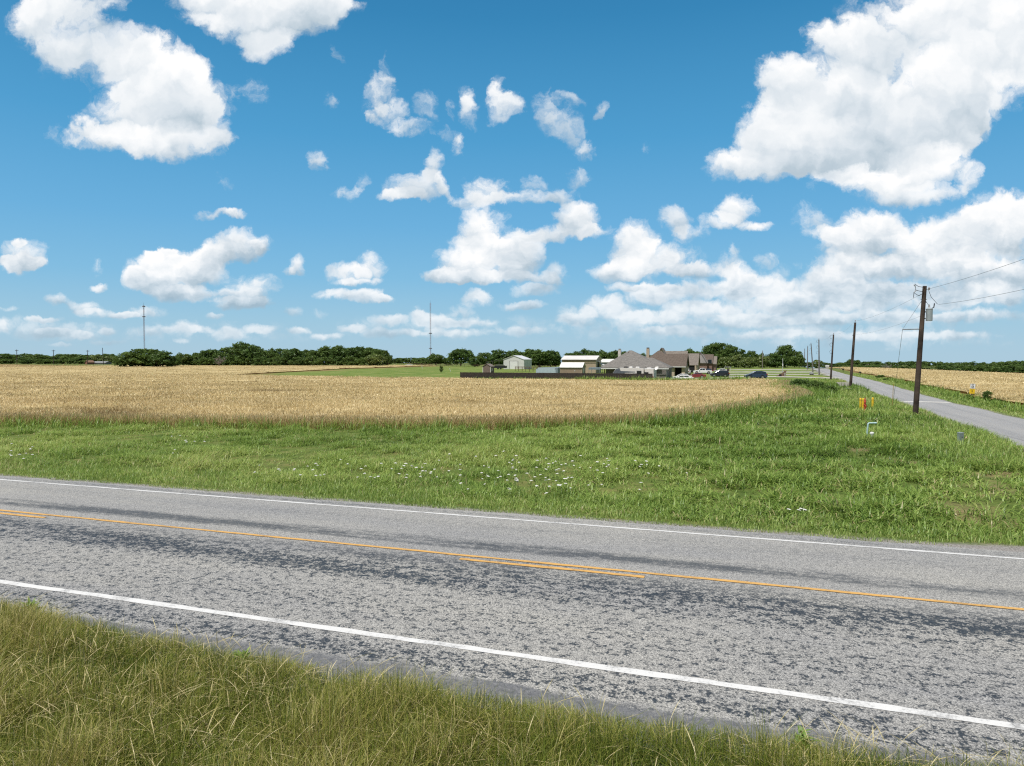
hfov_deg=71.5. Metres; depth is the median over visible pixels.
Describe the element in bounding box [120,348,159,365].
tree
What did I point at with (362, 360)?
tree
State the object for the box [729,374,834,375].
driveway
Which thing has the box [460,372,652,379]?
privacy fence
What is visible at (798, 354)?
tree
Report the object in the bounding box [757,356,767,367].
tree
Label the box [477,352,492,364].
tree
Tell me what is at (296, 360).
tree
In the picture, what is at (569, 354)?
tree
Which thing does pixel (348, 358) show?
tree
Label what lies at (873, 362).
tree
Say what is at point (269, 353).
tree
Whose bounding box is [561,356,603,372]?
barn
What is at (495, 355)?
tree
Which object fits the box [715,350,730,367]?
tree
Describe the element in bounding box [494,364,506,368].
dump trailer
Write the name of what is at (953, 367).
tree
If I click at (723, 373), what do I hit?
parked car
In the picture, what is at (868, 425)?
vent pipe
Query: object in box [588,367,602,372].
carport
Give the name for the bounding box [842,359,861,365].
tree
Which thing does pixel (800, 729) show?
weed plant
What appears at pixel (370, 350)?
tree
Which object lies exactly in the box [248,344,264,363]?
tree
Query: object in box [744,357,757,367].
tree
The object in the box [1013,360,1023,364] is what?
tree
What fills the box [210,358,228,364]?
tree
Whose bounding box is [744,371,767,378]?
parked car
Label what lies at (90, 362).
farmhouse
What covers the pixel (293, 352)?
tree
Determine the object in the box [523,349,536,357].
tree
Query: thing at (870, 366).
tree
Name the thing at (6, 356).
tree
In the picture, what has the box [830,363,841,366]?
tree
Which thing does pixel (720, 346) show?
tree
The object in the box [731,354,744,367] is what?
tree
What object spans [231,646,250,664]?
weed plant
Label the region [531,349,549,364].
tree
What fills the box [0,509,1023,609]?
yellow centre marking
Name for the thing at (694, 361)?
house
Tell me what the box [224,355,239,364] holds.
tree
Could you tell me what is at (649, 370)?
caravan
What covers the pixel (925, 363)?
tree
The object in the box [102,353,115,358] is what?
tree
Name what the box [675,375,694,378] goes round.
parked car
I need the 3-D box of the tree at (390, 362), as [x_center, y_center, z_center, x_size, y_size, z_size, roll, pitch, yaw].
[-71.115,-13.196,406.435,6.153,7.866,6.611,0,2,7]
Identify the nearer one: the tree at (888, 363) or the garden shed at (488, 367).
the garden shed at (488, 367)
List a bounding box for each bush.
[788,379,810,385]
[806,380,825,388]
[822,385,839,393]
[982,390,992,399]
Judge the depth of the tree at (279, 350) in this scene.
400.93 m
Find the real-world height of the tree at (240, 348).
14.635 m
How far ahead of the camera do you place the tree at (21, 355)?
546.08 m
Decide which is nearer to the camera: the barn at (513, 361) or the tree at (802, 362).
the barn at (513, 361)
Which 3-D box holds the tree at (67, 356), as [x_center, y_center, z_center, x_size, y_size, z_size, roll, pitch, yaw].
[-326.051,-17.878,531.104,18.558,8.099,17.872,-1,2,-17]
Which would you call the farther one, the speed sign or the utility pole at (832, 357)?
the utility pole at (832, 357)
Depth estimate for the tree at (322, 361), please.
388.36 m
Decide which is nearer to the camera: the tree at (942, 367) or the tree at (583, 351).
the tree at (583, 351)
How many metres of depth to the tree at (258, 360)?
386.97 m
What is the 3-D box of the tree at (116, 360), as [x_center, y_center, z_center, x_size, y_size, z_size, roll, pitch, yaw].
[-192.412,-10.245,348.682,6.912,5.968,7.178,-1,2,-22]
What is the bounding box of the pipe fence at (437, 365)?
[407,363,495,366]
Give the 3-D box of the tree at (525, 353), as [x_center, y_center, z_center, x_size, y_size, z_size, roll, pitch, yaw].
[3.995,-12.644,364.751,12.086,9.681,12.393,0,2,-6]
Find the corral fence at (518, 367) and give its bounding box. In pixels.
[515,366,540,371]
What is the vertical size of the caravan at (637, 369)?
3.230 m
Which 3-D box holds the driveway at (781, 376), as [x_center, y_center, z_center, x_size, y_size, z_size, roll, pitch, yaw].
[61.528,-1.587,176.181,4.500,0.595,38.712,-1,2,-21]
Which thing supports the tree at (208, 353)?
on the ground at (414, 370)
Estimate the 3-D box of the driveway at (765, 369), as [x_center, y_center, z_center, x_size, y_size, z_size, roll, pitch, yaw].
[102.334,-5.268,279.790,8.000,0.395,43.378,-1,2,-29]
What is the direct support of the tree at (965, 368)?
on the ground at (414, 370)
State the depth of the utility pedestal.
32.88 m
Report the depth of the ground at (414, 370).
25.93 m
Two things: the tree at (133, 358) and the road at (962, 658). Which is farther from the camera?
the tree at (133, 358)
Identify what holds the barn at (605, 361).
on the ground at (414, 370)
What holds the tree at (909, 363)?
on the ground at (414, 370)
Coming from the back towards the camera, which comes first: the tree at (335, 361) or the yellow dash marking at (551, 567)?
the tree at (335, 361)
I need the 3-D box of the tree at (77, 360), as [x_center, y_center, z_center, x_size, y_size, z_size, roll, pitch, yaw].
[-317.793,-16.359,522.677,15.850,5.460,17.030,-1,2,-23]
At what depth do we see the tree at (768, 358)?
335.20 m
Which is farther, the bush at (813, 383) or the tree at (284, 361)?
the tree at (284, 361)
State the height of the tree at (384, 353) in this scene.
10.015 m
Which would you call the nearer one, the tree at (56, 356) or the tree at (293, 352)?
the tree at (293, 352)
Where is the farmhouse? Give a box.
[84,360,94,363]
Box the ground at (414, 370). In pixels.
[0,362,1023,765]
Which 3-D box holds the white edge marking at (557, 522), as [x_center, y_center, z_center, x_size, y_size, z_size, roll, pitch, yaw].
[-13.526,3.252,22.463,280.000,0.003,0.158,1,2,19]
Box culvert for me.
[836,382,848,386]
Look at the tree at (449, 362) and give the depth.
435.30 m
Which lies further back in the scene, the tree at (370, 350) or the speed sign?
the tree at (370, 350)
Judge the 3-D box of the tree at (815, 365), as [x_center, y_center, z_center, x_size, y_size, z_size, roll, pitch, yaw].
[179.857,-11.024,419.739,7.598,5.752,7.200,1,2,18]
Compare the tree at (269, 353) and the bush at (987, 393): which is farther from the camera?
the tree at (269, 353)
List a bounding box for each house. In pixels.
[601,349,673,378]
[646,348,688,375]
[659,348,688,356]
[688,352,706,372]
[699,354,717,370]
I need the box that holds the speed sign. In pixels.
[969,384,975,395]
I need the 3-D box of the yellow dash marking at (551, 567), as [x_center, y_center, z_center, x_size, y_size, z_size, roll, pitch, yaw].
[0.689,3.505,13.530,3.638,0.003,0.130,1,2,19]
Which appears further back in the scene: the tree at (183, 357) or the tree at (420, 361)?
the tree at (420, 361)
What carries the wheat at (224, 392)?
on the ground at (414, 370)
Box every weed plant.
[21,597,42,611]
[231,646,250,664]
[792,726,823,749]
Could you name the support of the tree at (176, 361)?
on the ground at (414, 370)
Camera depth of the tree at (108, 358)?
511.26 m
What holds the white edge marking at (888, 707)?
on the road at (962, 658)
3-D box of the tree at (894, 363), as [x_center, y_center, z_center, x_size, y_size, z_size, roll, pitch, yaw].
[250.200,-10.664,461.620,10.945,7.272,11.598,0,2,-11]
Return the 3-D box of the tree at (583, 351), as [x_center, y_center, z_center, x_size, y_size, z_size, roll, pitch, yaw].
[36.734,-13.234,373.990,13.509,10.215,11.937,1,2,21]
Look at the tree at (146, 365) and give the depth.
351.67 m
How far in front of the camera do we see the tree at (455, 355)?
400.89 m
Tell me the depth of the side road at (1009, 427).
59.49 m
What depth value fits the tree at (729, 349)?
342.05 m
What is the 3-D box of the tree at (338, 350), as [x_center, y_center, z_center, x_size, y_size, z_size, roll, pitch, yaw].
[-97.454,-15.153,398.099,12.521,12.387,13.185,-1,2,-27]
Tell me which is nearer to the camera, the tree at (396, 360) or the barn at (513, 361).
the barn at (513, 361)
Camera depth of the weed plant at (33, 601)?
11.56 m
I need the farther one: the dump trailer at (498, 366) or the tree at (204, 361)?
the tree at (204, 361)
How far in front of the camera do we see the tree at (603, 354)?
374.49 m
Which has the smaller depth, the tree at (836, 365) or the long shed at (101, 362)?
the tree at (836, 365)
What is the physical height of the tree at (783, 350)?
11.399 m
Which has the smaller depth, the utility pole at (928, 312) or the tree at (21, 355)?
the utility pole at (928, 312)
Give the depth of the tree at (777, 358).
329.05 m
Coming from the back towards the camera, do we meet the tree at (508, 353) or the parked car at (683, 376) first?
the tree at (508, 353)
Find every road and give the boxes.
[0,476,1023,765]
[810,368,1023,446]
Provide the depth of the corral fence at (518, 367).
258.34 m
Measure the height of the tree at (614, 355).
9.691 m
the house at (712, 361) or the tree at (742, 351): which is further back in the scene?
the tree at (742, 351)
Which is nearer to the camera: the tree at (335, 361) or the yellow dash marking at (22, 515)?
the yellow dash marking at (22, 515)
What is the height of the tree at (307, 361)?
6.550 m
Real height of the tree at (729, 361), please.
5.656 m
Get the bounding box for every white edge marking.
[0,479,1023,558]
[0,580,1023,729]
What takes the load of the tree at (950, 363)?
on the ground at (414, 370)
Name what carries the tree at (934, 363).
on the ground at (414, 370)
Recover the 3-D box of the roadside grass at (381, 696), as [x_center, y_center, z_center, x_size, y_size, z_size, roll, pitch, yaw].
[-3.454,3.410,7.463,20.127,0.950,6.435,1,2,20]
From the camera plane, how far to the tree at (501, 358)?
363.20 m
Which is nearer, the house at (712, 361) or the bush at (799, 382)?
the bush at (799, 382)
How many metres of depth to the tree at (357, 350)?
403.75 m
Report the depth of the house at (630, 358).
161.66 m
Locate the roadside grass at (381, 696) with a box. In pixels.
[0,590,1023,765]
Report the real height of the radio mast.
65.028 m
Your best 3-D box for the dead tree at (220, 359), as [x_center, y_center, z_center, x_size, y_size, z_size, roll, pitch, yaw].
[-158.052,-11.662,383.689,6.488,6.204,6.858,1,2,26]
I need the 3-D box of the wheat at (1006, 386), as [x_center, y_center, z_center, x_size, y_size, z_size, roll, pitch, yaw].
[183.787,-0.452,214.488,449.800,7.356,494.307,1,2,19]
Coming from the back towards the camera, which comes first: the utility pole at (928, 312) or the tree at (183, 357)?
the tree at (183, 357)
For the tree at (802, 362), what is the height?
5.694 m
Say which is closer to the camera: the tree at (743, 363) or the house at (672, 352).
the house at (672, 352)
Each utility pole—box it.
[816,340,819,374]
[829,333,833,379]
[849,320,855,385]
[903,284,934,414]
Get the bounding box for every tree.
[0,353,17,363]
[0,359,19,363]
[14,358,34,363]
[18,353,32,359]
[24,354,50,363]
[32,359,51,363]
[48,354,69,361]
[51,359,71,363]
[60,354,86,363]
[68,357,89,363]
[88,354,101,360]
[98,356,113,363]
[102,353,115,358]
[112,352,137,365]
[112,356,126,366]
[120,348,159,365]
[134,358,162,365]
[144,350,174,366]
[163,356,181,366]
[175,352,192,364]
[183,355,200,364]
[197,357,214,365]
[200,348,222,364]
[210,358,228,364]
[214,356,225,365]
[216,346,237,357]
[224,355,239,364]
[226,341,257,362]
[236,356,254,364]
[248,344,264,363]
[249,356,266,365]
[258,348,279,361]
[262,357,283,365]
[272,348,285,364]
[279,356,292,364]
[280,348,306,363]
[287,357,304,365]
[301,355,318,364]
[307,350,326,360]
[315,357,333,365]
[317,346,333,356]
[328,345,348,361]
[330,356,346,364]
[340,355,359,365]
[344,347,359,360]
[349,346,370,364]
[353,357,366,365]
[361,347,378,357]
[365,354,386,365]
[371,349,391,362]
[385,354,393,364]
[393,358,402,362]
[399,358,410,363]
[412,358,428,364]
[425,353,445,364]
[441,358,451,364]
[446,348,475,364]
[467,356,483,366]
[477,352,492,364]
[488,349,507,363]
[494,356,507,363]
[504,350,512,357]
[511,349,530,357]
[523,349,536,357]
[530,358,553,366]
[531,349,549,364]
[543,350,561,366]
[564,353,577,355]
[574,348,589,355]
[582,350,601,357]
[599,349,612,358]
[608,350,625,358]
[684,347,698,352]
[702,344,718,353]
[709,342,727,367]
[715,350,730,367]
[718,357,736,367]
[723,344,739,367]
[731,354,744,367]
[735,358,755,367]
[738,348,747,357]
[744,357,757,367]
[747,351,757,357]
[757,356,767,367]
[761,356,771,367]
[767,353,788,367]
[774,344,796,356]
[781,356,799,367]
[787,351,802,366]
[795,356,805,367]
[810,360,823,367]
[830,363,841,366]
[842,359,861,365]
[857,365,878,367]
[866,361,881,364]
[877,362,893,365]
[891,361,904,367]
[896,361,915,365]
[898,365,911,368]
[915,361,929,366]
[922,366,938,369]
[927,361,937,365]
[936,364,951,369]
[943,362,962,365]
[946,365,957,369]
[955,365,975,370]
[968,361,980,365]
[973,365,987,371]
[979,362,991,370]
[985,366,1001,371]
[994,365,1010,372]
[997,361,1017,365]
[1006,364,1020,372]
[1011,366,1023,372]
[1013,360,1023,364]
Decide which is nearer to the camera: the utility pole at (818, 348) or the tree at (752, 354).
the utility pole at (818, 348)
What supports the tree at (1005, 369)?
on the ground at (414, 370)
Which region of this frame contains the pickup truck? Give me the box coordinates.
[693,368,712,373]
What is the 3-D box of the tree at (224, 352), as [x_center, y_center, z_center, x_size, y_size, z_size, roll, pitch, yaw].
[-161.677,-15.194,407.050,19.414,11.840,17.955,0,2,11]
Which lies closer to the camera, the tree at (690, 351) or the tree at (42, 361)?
the tree at (690, 351)
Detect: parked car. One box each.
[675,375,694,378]
[690,373,705,377]
[710,370,729,376]
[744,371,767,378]
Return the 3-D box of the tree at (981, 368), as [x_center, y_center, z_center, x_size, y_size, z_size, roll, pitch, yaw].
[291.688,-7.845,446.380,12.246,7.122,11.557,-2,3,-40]
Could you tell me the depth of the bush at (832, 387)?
81.26 m
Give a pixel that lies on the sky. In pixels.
(562, 176)
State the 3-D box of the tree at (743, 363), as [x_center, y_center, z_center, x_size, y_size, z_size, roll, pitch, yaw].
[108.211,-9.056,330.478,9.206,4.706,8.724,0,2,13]
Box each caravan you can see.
[613,366,644,376]
[644,367,656,378]
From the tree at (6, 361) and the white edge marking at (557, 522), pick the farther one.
the tree at (6, 361)
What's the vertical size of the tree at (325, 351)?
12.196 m
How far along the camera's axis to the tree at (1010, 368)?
443.84 m
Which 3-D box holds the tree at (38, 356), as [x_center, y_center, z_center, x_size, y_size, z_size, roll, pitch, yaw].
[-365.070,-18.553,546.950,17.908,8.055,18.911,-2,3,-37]
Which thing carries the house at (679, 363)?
on the ground at (414, 370)
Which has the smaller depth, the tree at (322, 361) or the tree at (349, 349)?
the tree at (322, 361)
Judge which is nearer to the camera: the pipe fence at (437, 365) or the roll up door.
the roll up door
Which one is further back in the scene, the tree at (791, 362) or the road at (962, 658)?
the tree at (791, 362)
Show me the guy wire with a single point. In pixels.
(898, 359)
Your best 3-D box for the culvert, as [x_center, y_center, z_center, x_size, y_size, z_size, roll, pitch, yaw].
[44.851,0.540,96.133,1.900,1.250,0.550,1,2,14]
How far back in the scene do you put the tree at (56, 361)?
514.26 m
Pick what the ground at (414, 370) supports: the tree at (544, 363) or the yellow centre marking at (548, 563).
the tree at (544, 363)
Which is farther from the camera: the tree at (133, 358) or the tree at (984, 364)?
the tree at (984, 364)
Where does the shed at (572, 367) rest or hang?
on the ground at (414, 370)
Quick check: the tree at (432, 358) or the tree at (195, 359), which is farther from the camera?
the tree at (432, 358)
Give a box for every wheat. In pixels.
[0,365,812,429]
[829,367,1023,402]
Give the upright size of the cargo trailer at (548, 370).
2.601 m
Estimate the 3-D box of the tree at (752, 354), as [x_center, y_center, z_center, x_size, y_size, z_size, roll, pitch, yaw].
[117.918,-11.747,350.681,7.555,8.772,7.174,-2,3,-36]
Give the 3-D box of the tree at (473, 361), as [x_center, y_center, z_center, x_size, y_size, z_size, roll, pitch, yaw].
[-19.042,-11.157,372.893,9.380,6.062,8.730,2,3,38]
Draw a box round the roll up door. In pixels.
[510,361,517,368]
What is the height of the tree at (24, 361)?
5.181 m
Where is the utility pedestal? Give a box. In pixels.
[957,432,963,441]
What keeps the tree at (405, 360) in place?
on the ground at (414, 370)
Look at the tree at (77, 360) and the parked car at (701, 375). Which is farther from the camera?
the tree at (77, 360)
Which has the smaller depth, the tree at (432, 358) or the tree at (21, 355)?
the tree at (432, 358)
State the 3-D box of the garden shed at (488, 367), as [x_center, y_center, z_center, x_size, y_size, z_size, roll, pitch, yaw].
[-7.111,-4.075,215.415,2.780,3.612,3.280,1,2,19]
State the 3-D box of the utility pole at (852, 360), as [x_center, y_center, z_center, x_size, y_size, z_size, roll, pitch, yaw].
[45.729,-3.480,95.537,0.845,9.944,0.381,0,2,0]
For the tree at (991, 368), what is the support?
on the ground at (414, 370)
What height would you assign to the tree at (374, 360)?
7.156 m
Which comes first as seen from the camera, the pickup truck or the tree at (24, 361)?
the pickup truck
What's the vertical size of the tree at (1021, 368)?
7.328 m
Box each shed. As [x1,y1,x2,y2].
[94,361,111,363]
[482,364,494,372]
[560,362,585,372]
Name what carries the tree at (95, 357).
on the ground at (414, 370)
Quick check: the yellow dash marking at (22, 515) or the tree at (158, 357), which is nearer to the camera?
the yellow dash marking at (22, 515)
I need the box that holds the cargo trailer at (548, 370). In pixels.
[536,367,559,374]
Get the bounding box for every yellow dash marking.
[0,512,44,517]
[459,558,644,577]
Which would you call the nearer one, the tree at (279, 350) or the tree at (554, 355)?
the tree at (554, 355)
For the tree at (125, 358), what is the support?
on the ground at (414, 370)
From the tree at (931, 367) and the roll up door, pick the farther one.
the tree at (931, 367)
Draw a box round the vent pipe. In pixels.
[866,422,876,433]
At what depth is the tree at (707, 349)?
346.00 m
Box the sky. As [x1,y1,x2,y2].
[0,0,1023,367]
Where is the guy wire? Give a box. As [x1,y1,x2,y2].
[892,305,918,407]
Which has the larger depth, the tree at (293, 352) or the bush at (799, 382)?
the tree at (293, 352)
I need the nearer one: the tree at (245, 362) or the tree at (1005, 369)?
the tree at (245, 362)
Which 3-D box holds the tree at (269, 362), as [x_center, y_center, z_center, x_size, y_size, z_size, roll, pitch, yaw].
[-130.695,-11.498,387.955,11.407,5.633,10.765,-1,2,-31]
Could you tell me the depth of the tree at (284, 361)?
391.79 m
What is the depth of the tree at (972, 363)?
458.05 m
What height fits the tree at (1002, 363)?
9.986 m
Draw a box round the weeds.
[0,374,1023,431]
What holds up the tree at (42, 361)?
on the ground at (414, 370)
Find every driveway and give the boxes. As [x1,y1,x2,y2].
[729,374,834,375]
[729,376,821,377]
[731,369,800,369]
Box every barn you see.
[503,355,531,368]
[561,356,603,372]
[601,359,613,366]
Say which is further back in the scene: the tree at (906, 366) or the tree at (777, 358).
the tree at (906, 366)
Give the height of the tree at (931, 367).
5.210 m
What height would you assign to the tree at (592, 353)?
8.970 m
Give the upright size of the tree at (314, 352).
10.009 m
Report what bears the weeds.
on the ground at (414, 370)

